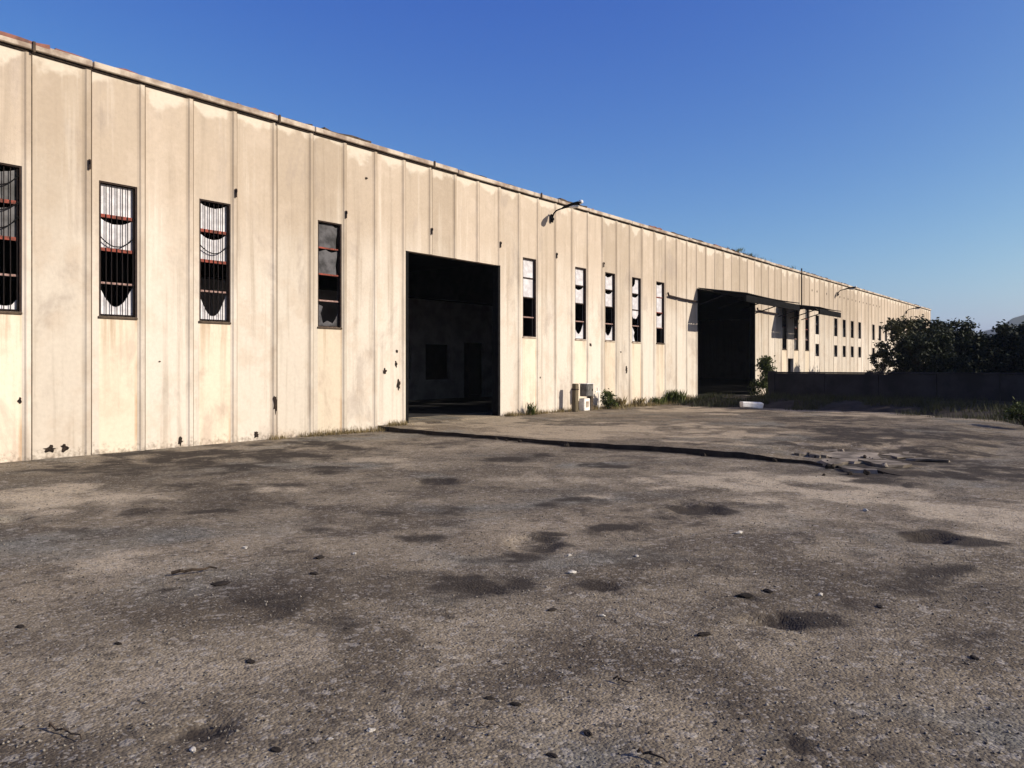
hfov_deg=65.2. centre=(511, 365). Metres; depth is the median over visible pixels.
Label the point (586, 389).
metal cabinet
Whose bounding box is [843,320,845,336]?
window
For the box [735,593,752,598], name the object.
clod
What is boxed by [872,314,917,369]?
tree
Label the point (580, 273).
window
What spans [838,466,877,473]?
broken slab
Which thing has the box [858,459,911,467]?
broken slab
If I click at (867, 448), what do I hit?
broken slab
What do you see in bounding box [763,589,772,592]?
clod
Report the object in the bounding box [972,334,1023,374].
tree
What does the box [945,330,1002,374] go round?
tree
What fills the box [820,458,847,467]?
broken slab
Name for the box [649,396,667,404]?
weed tuft
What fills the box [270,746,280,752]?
clod
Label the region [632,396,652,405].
weed tuft
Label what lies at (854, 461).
broken slab
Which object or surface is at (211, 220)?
window
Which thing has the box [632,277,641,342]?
window
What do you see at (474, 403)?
hall floor
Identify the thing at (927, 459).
broken slab
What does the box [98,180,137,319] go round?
window
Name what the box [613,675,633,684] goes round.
twig
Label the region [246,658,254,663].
clod
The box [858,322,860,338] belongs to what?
window
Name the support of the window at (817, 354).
in the warehouse
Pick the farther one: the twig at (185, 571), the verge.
the verge
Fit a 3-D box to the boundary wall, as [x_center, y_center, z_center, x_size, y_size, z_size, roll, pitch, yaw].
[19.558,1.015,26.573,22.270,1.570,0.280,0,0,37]
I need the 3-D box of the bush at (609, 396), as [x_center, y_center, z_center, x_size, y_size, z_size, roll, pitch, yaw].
[3.433,1.170,27.873,0.756,0.760,0.618,0,0,23]
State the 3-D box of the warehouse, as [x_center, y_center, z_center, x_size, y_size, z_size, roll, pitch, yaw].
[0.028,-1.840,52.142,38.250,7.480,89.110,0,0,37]
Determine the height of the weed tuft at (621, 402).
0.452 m
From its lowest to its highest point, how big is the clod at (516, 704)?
0.021 m
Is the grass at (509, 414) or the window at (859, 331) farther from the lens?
the window at (859, 331)
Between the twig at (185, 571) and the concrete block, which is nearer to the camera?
the twig at (185, 571)
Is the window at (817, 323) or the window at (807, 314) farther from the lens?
the window at (817, 323)
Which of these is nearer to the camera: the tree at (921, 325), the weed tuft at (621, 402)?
the weed tuft at (621, 402)
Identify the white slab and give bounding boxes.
[740,401,763,408]
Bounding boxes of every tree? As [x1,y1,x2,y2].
[864,347,898,371]
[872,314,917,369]
[882,330,941,374]
[890,314,947,371]
[894,326,972,374]
[933,316,990,372]
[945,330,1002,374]
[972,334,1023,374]
[987,319,1023,374]
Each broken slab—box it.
[794,451,807,455]
[807,452,826,457]
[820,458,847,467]
[821,452,881,458]
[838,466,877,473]
[841,458,888,463]
[853,447,908,452]
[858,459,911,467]
[881,453,915,457]
[906,458,949,462]
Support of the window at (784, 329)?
in the warehouse
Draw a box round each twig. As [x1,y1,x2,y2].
[48,722,81,738]
[171,566,216,574]
[476,720,501,726]
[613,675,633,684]
[637,747,667,762]
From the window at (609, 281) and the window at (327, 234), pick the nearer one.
the window at (327, 234)
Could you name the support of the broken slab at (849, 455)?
on the apron
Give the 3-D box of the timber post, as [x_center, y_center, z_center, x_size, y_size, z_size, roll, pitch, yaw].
[2.073,1.055,26.236,0.168,0.933,0.203,0,0,37]
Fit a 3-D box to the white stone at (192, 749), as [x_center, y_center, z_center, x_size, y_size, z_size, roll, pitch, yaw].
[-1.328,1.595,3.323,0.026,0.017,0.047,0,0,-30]
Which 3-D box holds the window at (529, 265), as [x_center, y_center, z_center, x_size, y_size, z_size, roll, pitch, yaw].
[0.507,-2.103,24.993,0.145,2.495,0.727,0,0,37]
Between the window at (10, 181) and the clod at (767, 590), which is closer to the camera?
the clod at (767, 590)
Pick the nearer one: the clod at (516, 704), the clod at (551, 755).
the clod at (551, 755)
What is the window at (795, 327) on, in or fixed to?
in the warehouse
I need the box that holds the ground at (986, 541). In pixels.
[0,425,1023,767]
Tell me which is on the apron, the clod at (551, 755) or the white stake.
the white stake
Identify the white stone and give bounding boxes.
[189,746,195,751]
[366,728,375,731]
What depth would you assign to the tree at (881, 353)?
40.81 m
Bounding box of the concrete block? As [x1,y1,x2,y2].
[579,398,589,410]
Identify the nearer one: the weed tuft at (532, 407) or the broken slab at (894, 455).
the broken slab at (894, 455)
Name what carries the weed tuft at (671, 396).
on the apron
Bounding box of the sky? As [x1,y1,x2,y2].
[0,0,1023,332]
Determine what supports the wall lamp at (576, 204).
attached to the warehouse
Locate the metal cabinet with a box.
[579,383,594,409]
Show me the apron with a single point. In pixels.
(770, 434)
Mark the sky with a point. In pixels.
(877, 146)
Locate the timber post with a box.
[571,384,578,411]
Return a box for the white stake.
[595,387,599,407]
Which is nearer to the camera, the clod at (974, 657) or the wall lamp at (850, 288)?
the clod at (974, 657)
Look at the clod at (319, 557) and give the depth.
6.62 m
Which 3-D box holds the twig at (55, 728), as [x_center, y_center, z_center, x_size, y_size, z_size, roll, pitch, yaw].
[-1.932,1.576,3.459,0.242,0.027,0.020,0,0,28]
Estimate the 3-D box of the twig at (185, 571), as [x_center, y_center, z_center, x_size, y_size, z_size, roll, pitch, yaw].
[-2.425,1.560,6.112,0.331,0.042,0.056,0,0,-28]
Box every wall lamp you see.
[550,200,582,222]
[837,286,856,295]
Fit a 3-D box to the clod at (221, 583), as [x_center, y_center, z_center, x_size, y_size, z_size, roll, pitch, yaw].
[-2.130,1.608,5.861,0.149,0.050,0.091,0,0,-32]
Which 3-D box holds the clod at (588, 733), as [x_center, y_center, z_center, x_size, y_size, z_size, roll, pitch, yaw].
[0.331,1.598,3.475,0.035,0.022,0.059,0,0,-21]
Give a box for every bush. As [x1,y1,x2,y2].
[600,388,618,408]
[747,354,776,395]
[997,396,1023,425]
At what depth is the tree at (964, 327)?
43.42 m
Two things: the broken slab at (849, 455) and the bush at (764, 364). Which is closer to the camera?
the broken slab at (849, 455)
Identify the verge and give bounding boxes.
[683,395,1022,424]
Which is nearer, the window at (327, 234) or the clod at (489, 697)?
the clod at (489, 697)
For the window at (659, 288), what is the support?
in the warehouse
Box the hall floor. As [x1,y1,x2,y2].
[409,378,748,417]
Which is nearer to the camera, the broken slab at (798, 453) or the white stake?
the broken slab at (798, 453)
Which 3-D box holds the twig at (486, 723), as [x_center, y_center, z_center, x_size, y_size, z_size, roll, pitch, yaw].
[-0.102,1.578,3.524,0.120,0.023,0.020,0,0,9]
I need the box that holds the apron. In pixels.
[378,395,1020,475]
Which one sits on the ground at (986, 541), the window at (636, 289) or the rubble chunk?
the rubble chunk
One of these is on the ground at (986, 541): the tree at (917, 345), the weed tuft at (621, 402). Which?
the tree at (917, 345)
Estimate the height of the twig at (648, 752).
0.030 m
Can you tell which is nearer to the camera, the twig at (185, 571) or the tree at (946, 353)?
the twig at (185, 571)
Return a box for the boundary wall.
[768,371,1023,401]
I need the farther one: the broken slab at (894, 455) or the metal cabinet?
the metal cabinet
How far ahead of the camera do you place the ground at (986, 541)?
5.30 m
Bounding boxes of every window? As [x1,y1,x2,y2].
[0,163,21,314]
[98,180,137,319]
[198,199,230,323]
[317,220,341,329]
[522,257,536,338]
[575,267,586,340]
[605,272,615,341]
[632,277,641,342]
[656,281,664,343]
[782,308,786,349]
[794,311,798,350]
[805,309,808,350]
[815,315,818,333]
[815,344,818,355]
[834,318,836,335]
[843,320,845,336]
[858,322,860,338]
[872,324,874,339]
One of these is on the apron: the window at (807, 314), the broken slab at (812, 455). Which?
the broken slab at (812, 455)
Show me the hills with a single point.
(1018, 320)
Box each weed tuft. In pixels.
[525,402,537,414]
[612,396,630,406]
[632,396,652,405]
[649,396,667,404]
[663,389,687,403]
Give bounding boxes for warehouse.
[0,31,930,462]
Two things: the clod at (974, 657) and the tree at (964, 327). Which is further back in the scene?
the tree at (964, 327)
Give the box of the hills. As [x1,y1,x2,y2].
[963,315,1023,353]
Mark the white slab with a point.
(756, 405)
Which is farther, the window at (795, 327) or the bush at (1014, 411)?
the window at (795, 327)
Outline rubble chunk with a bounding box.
[863,469,869,474]
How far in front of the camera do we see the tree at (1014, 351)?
42.58 m
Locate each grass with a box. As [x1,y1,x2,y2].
[267,400,680,439]
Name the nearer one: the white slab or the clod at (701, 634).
the clod at (701, 634)
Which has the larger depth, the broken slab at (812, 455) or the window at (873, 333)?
the window at (873, 333)
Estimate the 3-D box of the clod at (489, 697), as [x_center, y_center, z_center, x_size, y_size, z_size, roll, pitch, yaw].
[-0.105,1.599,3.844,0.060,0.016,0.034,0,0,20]
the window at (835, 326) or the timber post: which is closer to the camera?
the timber post
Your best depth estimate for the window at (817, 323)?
48.87 m
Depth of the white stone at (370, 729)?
3.49 m
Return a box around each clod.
[210,581,231,585]
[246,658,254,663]
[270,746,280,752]
[315,555,324,558]
[484,696,495,699]
[510,702,521,706]
[546,752,557,757]
[584,729,591,736]
[697,632,711,636]
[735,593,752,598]
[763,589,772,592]
[970,655,978,659]

